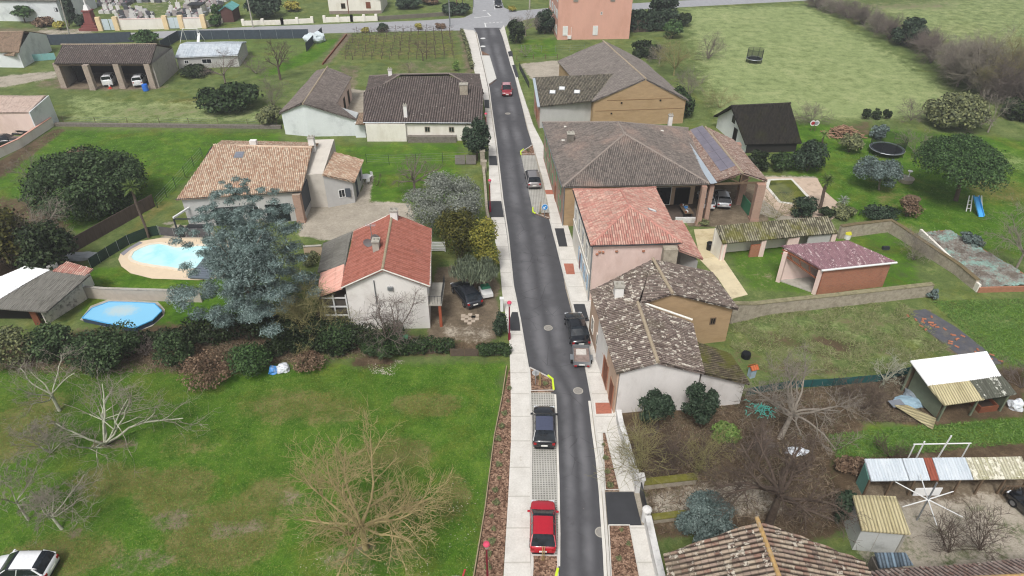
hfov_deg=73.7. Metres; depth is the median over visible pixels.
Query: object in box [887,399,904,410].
sheet table
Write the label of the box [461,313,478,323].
pale paving set
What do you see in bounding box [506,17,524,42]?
dark shrub
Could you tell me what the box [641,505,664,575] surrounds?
garden wall
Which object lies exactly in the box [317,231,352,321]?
side lean to
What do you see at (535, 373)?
round sign
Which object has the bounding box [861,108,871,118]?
topiary shrub
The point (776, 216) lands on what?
bare shrub
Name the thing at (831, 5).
hedgerow shrub
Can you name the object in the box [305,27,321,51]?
windbreak fence
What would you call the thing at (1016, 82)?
hedgerow shrub
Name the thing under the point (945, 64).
bare tree
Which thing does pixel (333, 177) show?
orange roof wing
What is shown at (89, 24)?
wayside cross
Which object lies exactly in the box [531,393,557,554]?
parking bay
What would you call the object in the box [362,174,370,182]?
white garden table
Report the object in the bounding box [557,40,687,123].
earth barn
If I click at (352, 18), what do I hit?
crenellated wall
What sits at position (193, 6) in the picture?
family tomb
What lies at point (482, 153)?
gate pillar
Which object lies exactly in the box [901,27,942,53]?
hedgerow shrub
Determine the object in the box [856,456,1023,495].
patchwork shed
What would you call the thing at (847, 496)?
conifer bush
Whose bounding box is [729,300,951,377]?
weeds
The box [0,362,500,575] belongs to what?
grass
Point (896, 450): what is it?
bramble
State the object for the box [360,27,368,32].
road shrub
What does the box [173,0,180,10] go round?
grave
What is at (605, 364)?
door
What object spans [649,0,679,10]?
fir tree
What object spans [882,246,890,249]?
lawn box
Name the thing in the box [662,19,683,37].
topiary ball
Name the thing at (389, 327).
ivy growth
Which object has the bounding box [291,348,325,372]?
brown bush
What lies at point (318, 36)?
white net heap
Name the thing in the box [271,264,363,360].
willow shrub
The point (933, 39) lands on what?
hedgerow shrub
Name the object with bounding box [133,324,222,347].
dark hedge
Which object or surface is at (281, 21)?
crenellated wall
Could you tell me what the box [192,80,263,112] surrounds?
bush
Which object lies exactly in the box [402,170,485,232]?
grey olive
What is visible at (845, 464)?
brown bush
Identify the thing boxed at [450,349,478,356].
board fence
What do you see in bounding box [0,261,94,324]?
garden hut
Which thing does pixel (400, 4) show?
garden tree
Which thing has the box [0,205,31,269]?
dark evergreen
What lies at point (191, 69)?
dark shrub
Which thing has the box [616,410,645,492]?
garden wall
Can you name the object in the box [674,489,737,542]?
olive bush
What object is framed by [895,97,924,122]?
bare shrub
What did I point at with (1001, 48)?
hedgerow shrub
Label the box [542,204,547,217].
keep left sign
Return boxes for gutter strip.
[554,394,606,575]
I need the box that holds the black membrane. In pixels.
[909,309,1000,364]
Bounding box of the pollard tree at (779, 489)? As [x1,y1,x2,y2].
[694,410,871,550]
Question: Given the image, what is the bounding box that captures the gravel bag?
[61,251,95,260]
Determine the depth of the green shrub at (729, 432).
52.28 m
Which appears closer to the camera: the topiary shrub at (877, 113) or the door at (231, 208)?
the door at (231, 208)
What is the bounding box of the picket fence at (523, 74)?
[519,63,528,87]
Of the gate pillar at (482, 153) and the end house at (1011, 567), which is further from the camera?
the gate pillar at (482, 153)
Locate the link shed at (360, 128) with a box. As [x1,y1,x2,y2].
[354,113,366,137]
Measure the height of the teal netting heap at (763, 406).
0.343 m
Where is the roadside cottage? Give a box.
[328,0,387,13]
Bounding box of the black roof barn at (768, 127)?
[714,102,801,152]
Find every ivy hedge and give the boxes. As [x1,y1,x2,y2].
[387,335,456,355]
[475,341,512,356]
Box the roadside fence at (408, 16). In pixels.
[378,12,463,19]
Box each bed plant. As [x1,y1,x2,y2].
[484,562,491,569]
[487,537,495,544]
[492,498,499,505]
[496,461,502,466]
[498,422,504,428]
[607,482,614,487]
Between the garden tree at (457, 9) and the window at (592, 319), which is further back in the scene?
the garden tree at (457, 9)
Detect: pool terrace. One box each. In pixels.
[118,238,227,279]
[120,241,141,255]
[763,177,839,218]
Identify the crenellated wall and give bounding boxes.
[206,19,222,26]
[241,16,313,25]
[322,14,377,22]
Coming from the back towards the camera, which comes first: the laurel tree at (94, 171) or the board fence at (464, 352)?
the laurel tree at (94, 171)
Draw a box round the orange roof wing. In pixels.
[306,139,363,207]
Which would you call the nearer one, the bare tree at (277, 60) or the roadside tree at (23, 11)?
the bare tree at (277, 60)
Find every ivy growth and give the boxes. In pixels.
[381,320,404,337]
[674,84,695,116]
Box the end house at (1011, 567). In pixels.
[871,558,1023,575]
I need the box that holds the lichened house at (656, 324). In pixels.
[589,245,749,412]
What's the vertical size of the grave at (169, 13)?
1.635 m
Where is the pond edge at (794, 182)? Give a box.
[766,178,808,204]
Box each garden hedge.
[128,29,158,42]
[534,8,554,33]
[630,6,679,32]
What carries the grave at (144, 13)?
on the ground at (844, 72)
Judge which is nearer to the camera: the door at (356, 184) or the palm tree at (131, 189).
the palm tree at (131, 189)
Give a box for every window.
[201,59,211,63]
[338,189,345,197]
[585,240,587,259]
[591,315,593,334]
[709,317,716,324]
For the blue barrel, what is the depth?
118.11 m
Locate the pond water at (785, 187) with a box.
[769,180,804,202]
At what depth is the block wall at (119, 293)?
67.54 m
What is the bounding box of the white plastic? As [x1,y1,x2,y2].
[785,447,808,456]
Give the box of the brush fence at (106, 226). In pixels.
[53,194,154,260]
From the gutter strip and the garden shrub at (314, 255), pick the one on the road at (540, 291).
the gutter strip
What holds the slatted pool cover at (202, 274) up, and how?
on the pool terrace at (143, 270)
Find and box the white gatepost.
[500,297,503,311]
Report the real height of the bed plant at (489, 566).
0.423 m
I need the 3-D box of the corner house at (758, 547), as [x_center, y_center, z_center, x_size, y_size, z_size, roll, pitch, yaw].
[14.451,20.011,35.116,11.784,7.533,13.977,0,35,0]
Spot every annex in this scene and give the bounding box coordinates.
[0,95,58,133]
[533,73,613,127]
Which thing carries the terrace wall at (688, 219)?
on the ground at (844, 72)
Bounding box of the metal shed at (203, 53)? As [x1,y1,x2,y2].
[175,41,247,68]
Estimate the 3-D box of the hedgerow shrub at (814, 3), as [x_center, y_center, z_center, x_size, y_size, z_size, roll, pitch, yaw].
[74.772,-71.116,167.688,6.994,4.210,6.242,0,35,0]
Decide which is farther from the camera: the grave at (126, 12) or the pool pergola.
the grave at (126, 12)
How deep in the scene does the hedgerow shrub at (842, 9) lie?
158.91 m
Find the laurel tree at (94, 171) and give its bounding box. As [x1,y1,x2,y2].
[16,144,151,222]
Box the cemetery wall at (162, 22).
[94,14,207,30]
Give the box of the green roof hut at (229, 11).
[219,1,240,22]
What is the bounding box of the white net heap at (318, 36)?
[302,30,325,42]
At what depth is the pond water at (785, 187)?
87.68 m
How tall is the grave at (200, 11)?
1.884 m
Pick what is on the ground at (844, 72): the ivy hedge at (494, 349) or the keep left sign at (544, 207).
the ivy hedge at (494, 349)
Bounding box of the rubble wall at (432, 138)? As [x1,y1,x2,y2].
[407,135,456,142]
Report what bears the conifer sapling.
on the ground at (844, 72)
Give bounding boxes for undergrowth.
[1,338,935,538]
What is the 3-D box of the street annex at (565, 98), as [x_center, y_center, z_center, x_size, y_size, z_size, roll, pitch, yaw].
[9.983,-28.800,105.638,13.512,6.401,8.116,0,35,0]
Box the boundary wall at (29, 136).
[0,117,54,157]
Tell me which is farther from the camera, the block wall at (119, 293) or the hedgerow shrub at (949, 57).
the hedgerow shrub at (949, 57)
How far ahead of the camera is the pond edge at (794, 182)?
87.81 m
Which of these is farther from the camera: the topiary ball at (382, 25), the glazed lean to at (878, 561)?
the topiary ball at (382, 25)
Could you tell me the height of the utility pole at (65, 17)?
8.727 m
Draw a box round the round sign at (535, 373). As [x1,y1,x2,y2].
[532,370,538,384]
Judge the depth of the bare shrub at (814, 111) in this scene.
105.27 m
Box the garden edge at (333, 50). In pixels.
[322,33,346,64]
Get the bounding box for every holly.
[637,387,676,431]
[680,381,720,426]
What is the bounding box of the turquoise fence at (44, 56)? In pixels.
[32,53,55,60]
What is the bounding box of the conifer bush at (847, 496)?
[834,489,856,523]
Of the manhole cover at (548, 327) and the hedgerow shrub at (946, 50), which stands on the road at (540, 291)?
the manhole cover at (548, 327)
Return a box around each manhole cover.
[544,325,552,330]
[573,387,582,393]
[595,527,604,537]
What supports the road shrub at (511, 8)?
on the ground at (844, 72)
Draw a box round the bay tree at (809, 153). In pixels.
[791,138,830,170]
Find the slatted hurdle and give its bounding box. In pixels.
[455,155,475,163]
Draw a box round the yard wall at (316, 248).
[303,244,321,255]
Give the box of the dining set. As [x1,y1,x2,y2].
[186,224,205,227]
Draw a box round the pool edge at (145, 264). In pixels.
[128,242,206,270]
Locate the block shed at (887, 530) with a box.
[844,495,910,551]
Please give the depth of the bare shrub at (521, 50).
134.14 m
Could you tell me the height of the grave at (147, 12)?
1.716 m
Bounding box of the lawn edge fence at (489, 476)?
[473,365,506,575]
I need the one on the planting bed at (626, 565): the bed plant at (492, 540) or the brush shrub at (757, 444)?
the bed plant at (492, 540)
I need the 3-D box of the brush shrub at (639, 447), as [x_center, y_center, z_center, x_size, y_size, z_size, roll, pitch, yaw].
[8.719,11.569,47.765,7.093,6.236,6.789,0,35,0]
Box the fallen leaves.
[293,360,477,575]
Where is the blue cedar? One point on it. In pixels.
(243, 258)
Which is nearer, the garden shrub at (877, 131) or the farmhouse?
the farmhouse
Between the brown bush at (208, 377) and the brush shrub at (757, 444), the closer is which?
the brush shrub at (757, 444)
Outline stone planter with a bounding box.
[898,175,914,183]
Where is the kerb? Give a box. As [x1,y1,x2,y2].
[476,29,609,575]
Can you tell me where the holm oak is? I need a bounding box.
[460,117,490,159]
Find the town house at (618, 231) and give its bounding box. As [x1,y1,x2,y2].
[572,186,682,300]
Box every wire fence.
[61,116,276,123]
[154,149,202,207]
[365,152,465,164]
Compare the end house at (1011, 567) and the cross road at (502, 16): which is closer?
the end house at (1011, 567)
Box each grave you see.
[98,0,107,13]
[104,0,113,13]
[112,1,119,13]
[121,0,131,5]
[123,5,134,9]
[124,10,128,16]
[137,11,143,17]
[142,9,154,15]
[142,10,150,17]
[165,7,172,16]
[172,10,178,15]
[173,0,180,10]
[185,9,194,15]
[197,9,207,15]
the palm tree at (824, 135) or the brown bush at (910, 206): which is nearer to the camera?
the brown bush at (910, 206)
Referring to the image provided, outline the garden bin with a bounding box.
[706,241,711,250]
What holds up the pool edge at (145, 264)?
on the pool terrace at (143, 270)
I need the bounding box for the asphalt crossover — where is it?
[484,51,641,524]
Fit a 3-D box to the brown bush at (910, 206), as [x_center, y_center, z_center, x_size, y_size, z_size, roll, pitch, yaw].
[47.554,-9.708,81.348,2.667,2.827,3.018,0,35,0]
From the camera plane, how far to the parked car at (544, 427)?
51.99 m
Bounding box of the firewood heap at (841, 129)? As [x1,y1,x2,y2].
[820,124,867,138]
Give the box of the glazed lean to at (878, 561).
[867,552,912,570]
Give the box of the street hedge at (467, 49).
[460,28,474,68]
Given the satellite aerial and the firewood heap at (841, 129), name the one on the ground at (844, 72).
the firewood heap at (841, 129)
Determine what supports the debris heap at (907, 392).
on the ground at (844, 72)
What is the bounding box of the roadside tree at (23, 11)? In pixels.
[9,5,34,22]
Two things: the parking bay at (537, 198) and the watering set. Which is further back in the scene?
the parking bay at (537, 198)
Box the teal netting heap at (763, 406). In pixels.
[745,399,778,418]
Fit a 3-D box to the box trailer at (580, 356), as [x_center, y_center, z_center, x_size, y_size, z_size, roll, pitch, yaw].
[6.127,5.735,60.692,1.980,0.918,3.725,1,35,2]
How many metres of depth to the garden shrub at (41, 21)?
152.91 m
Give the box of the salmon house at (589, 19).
[549,0,632,39]
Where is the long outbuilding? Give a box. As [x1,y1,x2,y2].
[279,66,358,135]
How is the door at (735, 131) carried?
in the black roof barn at (768, 127)
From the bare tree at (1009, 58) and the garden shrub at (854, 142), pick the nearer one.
the garden shrub at (854, 142)
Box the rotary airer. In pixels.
[896,474,962,524]
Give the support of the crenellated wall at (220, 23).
on the ground at (844, 72)
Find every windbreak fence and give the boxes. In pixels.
[47,32,132,44]
[159,29,308,45]
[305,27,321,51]
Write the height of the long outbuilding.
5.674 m
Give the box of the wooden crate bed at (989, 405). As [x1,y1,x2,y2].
[969,399,998,412]
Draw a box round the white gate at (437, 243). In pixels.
[432,242,445,251]
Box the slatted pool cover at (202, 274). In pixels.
[188,248,223,278]
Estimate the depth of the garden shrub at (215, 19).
152.51 m
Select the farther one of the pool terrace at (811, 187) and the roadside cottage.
the roadside cottage
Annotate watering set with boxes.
[844,232,851,239]
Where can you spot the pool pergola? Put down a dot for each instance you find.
(179, 213)
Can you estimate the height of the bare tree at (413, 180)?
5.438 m
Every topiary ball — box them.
[376,22,388,31]
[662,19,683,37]
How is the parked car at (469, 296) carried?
on the ground at (844, 72)
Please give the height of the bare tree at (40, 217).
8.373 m
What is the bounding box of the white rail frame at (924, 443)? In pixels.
[908,435,971,457]
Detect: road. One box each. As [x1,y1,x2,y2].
[49,0,804,37]
[474,28,603,575]
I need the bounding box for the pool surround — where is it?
[80,300,164,328]
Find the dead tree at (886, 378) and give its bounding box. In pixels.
[873,348,910,387]
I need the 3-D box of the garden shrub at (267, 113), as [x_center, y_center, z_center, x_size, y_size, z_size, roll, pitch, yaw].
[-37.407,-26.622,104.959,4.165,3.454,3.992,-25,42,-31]
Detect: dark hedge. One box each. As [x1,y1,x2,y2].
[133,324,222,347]
[175,310,379,350]
[260,335,351,359]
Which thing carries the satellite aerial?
on the red roof house at (396, 256)
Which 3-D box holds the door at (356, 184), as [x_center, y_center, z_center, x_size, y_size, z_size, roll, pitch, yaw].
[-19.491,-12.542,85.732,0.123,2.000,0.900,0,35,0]
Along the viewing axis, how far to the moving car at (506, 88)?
116.34 m
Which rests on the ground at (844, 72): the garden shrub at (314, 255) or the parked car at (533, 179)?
the garden shrub at (314, 255)
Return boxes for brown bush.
[173,346,233,392]
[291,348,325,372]
[832,455,864,475]
[899,195,925,217]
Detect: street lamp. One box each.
[483,541,489,575]
[488,179,490,212]
[507,301,511,340]
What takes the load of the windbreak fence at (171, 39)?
on the ground at (844, 72)
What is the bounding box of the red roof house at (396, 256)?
[341,207,444,328]
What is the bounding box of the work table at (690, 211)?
[679,204,693,216]
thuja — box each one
[433,206,479,258]
[467,215,500,264]
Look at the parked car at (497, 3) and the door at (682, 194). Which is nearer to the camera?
the door at (682, 194)
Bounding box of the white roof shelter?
[895,351,1016,429]
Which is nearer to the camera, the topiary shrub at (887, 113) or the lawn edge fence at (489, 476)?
the lawn edge fence at (489, 476)
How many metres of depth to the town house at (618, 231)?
66.08 m
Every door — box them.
[29,312,42,324]
[214,206,242,224]
[265,203,290,221]
[355,179,358,196]
[554,183,555,201]
[578,249,580,271]
[602,354,608,389]
[608,376,613,408]
[656,187,671,204]
[673,187,690,204]
[732,127,737,140]
[807,234,830,242]
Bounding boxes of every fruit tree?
[0,344,95,429]
[0,449,57,527]
[2,407,93,474]
[13,464,105,543]
[30,355,220,475]
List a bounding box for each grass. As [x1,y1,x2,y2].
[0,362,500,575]
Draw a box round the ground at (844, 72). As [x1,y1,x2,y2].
[0,0,1023,575]
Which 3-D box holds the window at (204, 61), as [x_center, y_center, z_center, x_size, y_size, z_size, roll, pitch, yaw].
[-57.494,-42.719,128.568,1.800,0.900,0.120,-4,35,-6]
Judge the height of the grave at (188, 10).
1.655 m
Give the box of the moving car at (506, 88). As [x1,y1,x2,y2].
[501,82,512,95]
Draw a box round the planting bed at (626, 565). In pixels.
[475,51,638,575]
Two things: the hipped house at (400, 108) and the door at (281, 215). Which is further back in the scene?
the hipped house at (400, 108)
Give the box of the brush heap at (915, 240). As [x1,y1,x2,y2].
[893,227,941,262]
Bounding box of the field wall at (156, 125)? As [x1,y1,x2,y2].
[54,122,281,128]
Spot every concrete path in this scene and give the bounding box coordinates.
[694,228,714,258]
[701,256,747,298]
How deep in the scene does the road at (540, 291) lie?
65.02 m
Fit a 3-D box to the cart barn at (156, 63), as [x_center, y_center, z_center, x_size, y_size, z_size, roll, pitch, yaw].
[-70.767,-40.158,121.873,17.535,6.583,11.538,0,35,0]
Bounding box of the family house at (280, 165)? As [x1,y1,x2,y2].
[175,135,317,225]
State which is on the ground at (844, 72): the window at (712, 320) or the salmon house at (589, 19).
the salmon house at (589, 19)
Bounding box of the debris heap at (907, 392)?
[903,388,915,397]
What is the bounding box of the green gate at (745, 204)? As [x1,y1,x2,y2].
[741,195,750,215]
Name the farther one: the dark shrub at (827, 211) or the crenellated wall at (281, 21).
the crenellated wall at (281, 21)
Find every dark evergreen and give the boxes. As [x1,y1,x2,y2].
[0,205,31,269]
[12,219,78,270]
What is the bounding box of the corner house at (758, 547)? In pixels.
[663,516,870,575]
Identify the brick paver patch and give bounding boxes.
[545,190,611,413]
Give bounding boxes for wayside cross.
[79,0,97,30]
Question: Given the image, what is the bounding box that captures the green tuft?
[698,218,709,225]
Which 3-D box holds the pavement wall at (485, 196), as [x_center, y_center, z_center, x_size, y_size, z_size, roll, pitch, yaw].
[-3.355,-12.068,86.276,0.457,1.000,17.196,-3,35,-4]
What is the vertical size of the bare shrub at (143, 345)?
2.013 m
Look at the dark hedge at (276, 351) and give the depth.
60.69 m
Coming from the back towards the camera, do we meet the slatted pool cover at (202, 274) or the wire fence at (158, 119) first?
the wire fence at (158, 119)
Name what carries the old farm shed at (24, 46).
on the ground at (844, 72)
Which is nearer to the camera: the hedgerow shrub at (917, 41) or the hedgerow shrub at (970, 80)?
the hedgerow shrub at (970, 80)
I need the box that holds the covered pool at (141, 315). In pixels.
[82,301,162,331]
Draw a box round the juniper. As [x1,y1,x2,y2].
[492,309,507,336]
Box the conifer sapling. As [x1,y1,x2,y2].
[452,59,458,70]
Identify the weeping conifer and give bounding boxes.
[448,252,500,286]
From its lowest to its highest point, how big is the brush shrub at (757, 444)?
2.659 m
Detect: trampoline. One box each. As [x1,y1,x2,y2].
[746,49,763,61]
[869,131,907,158]
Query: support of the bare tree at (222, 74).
on the ground at (844, 72)
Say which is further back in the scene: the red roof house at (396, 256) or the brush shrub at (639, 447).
the red roof house at (396, 256)
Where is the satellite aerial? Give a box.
[363,223,378,246]
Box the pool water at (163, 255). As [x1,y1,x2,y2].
[132,244,211,268]
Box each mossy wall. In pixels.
[643,473,696,489]
[651,510,685,523]
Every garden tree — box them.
[210,4,220,14]
[242,0,282,17]
[395,0,422,8]
[422,0,438,3]
[442,1,472,15]
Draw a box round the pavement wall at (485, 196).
[482,167,489,219]
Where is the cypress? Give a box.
[59,0,75,26]
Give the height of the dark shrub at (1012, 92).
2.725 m
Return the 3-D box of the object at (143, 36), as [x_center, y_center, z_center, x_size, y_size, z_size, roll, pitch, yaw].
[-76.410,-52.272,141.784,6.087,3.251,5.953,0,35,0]
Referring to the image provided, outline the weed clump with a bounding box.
[926,288,938,298]
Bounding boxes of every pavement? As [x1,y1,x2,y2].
[463,29,530,575]
[501,26,654,575]
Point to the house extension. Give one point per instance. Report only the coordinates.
(689, 253)
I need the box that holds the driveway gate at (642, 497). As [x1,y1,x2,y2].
[639,482,646,506]
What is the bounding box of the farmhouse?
[541,113,709,225]
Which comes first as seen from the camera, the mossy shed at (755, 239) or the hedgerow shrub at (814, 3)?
the mossy shed at (755, 239)
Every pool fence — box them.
[87,225,159,267]
[158,226,208,236]
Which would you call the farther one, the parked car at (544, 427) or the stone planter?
the stone planter
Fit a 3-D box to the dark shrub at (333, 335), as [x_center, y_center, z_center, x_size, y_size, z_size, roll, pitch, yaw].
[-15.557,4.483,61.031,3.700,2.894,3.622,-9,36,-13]
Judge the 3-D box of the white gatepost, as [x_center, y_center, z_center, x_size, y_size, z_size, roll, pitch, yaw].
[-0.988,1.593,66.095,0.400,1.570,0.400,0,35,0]
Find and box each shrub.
[0,324,34,370]
[22,320,73,364]
[30,16,53,27]
[52,20,65,29]
[59,319,144,377]
[73,13,84,26]
[130,334,153,355]
[151,328,195,366]
[177,63,212,77]
[208,14,221,25]
[221,341,272,378]
[236,51,276,75]
[254,104,281,124]
[257,74,289,104]
[270,315,313,351]
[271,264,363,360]
[283,0,300,10]
[300,250,320,266]
[317,320,355,356]
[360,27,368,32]
[360,328,407,360]
[369,173,381,186]
[414,23,422,28]
[435,23,445,28]
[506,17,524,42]
[508,6,515,10]
[515,45,540,55]
[591,407,689,492]
[618,414,717,492]
[631,39,661,58]
[670,423,742,485]
[674,66,708,95]
[695,31,731,59]
[699,81,739,107]
[711,420,741,443]
[738,419,779,457]
[748,149,769,170]
[760,190,799,218]
[768,151,794,170]
[790,196,818,217]
[792,101,833,124]
[803,0,826,8]
[816,0,843,13]
[818,206,835,217]
[832,0,861,19]
[832,202,857,220]
[837,133,865,151]
[847,2,876,23]
[850,154,905,189]
[859,202,901,220]
[861,5,889,31]
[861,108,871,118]
[869,124,889,138]
[871,11,909,40]
[872,108,881,119]
[883,109,892,118]
[889,126,931,159]
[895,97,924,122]
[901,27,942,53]
[913,500,999,561]
[914,25,954,64]
[919,34,972,78]
[920,90,993,129]
[931,37,981,83]
[939,29,995,89]
[954,37,1023,95]
[956,496,1018,561]
[960,231,986,247]
[965,30,1023,81]
[966,49,1023,104]
[979,47,1023,100]
[995,85,1023,97]
[997,352,1023,387]
[1000,96,1023,120]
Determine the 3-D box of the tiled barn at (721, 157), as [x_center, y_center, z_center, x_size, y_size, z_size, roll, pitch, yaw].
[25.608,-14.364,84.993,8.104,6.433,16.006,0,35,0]
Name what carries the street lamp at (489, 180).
on the ground at (844, 72)
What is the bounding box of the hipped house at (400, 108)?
[363,67,483,141]
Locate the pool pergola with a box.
[172,207,214,237]
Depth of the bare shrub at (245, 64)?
125.46 m
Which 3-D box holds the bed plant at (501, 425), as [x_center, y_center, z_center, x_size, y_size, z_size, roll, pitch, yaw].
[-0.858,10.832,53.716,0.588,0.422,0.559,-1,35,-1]
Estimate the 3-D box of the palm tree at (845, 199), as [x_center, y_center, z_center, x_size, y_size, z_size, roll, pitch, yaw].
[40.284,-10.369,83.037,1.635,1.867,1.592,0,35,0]
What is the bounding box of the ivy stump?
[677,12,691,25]
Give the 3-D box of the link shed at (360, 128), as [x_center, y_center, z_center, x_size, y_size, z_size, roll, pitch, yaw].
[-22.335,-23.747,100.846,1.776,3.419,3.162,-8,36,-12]
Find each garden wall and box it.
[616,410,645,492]
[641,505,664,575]
[729,282,934,323]
[836,219,980,288]
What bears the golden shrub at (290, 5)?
on the ground at (844, 72)
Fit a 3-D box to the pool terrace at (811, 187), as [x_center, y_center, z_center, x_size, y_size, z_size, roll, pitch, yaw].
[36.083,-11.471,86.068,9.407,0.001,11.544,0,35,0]
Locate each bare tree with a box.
[2,188,78,245]
[3,148,42,181]
[200,48,242,82]
[263,37,296,79]
[350,282,430,353]
[390,149,443,191]
[413,38,434,60]
[510,9,541,35]
[645,42,671,63]
[653,32,694,75]
[732,341,872,457]
[936,48,981,86]
[944,20,1020,94]
[955,89,1019,133]
[971,21,1023,95]
[976,193,1023,268]
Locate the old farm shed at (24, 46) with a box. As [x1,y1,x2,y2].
[0,31,51,67]
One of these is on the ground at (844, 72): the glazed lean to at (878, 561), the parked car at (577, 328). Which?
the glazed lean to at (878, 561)
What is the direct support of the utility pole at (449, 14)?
on the ground at (844, 72)
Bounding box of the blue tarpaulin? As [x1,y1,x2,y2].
[893,395,924,408]
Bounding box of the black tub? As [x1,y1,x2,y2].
[741,350,750,359]
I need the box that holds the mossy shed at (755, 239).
[710,216,838,260]
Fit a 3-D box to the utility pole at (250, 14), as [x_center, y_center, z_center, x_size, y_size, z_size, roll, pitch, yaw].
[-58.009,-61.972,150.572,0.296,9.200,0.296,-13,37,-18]
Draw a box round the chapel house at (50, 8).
[0,0,96,21]
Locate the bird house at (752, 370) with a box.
[747,364,759,378]
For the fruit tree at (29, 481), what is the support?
on the ground at (844, 72)
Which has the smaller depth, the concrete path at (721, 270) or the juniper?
the juniper
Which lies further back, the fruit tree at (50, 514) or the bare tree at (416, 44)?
the bare tree at (416, 44)
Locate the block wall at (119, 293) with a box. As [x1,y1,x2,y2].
[83,286,202,301]
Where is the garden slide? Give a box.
[966,195,984,216]
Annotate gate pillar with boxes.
[480,149,484,164]
[481,159,486,172]
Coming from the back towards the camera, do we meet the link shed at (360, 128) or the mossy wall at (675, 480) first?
the link shed at (360, 128)
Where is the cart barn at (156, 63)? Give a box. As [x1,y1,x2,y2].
[52,43,178,89]
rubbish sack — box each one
[268,365,276,374]
[276,362,289,373]
[1006,398,1023,411]
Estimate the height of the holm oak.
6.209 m
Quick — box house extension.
[672,220,702,267]
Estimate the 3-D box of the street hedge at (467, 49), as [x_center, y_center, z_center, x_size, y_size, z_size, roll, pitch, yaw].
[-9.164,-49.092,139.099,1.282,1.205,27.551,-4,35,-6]
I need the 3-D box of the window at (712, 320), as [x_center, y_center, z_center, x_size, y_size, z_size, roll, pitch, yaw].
[17.948,2.942,61.047,0.550,0.750,0.120,-6,35,-8]
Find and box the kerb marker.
[547,374,554,389]
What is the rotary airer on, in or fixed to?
on the ground at (844, 72)
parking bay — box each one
[481,55,496,83]
[521,155,548,211]
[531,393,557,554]
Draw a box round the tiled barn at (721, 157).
[688,125,767,225]
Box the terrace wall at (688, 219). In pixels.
[675,217,695,222]
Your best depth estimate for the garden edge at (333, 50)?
138.42 m
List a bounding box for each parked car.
[0,133,19,144]
[0,549,59,575]
[450,280,482,308]
[494,0,502,7]
[524,170,540,187]
[527,500,558,554]
[530,406,557,448]
[564,312,590,345]
[697,191,715,209]
[713,189,731,207]
[1006,487,1023,512]
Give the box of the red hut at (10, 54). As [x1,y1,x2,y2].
[4,52,15,55]
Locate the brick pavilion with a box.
[775,240,897,294]
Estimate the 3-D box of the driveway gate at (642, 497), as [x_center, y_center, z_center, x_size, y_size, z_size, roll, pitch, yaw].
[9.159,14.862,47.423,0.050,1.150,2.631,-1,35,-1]
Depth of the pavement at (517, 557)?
55.17 m
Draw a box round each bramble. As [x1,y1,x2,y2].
[826,364,893,420]
[871,426,920,458]
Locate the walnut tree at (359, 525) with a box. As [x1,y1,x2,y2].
[276,391,465,575]
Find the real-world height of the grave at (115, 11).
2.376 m
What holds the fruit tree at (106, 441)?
on the ground at (844, 72)
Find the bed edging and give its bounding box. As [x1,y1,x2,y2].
[521,144,639,575]
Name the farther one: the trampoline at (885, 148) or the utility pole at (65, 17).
the utility pole at (65, 17)
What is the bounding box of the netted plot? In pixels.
[919,229,1023,292]
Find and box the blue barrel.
[141,84,148,91]
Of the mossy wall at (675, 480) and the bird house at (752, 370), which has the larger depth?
the bird house at (752, 370)
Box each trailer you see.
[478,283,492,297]
[570,344,592,366]
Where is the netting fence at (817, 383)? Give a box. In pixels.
[747,367,909,394]
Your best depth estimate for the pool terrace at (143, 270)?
72.61 m
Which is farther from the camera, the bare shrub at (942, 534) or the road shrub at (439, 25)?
the road shrub at (439, 25)
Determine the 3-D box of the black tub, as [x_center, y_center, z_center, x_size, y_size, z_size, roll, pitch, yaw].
[20.841,5.973,60.755,0.840,0.520,0.819,0,35,0]
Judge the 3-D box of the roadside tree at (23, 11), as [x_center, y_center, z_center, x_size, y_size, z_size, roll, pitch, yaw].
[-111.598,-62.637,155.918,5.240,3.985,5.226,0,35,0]
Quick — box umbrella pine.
[911,130,1014,201]
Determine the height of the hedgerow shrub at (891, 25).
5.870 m
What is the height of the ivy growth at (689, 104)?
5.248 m
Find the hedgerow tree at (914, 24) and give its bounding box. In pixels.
[890,16,929,45]
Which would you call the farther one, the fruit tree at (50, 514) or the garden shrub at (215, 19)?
the garden shrub at (215, 19)
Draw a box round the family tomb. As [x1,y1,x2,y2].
[187,2,205,12]
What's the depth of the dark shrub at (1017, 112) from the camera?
106.81 m
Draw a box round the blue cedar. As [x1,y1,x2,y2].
[164,175,323,338]
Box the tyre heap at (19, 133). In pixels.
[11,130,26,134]
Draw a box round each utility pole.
[60,0,69,33]
[247,0,253,27]
[448,0,450,26]
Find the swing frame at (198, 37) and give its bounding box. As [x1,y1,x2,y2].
[180,29,204,42]
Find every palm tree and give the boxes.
[121,178,149,237]
[818,172,836,208]
[819,129,829,141]
[837,195,848,205]
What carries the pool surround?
on the ground at (844, 72)

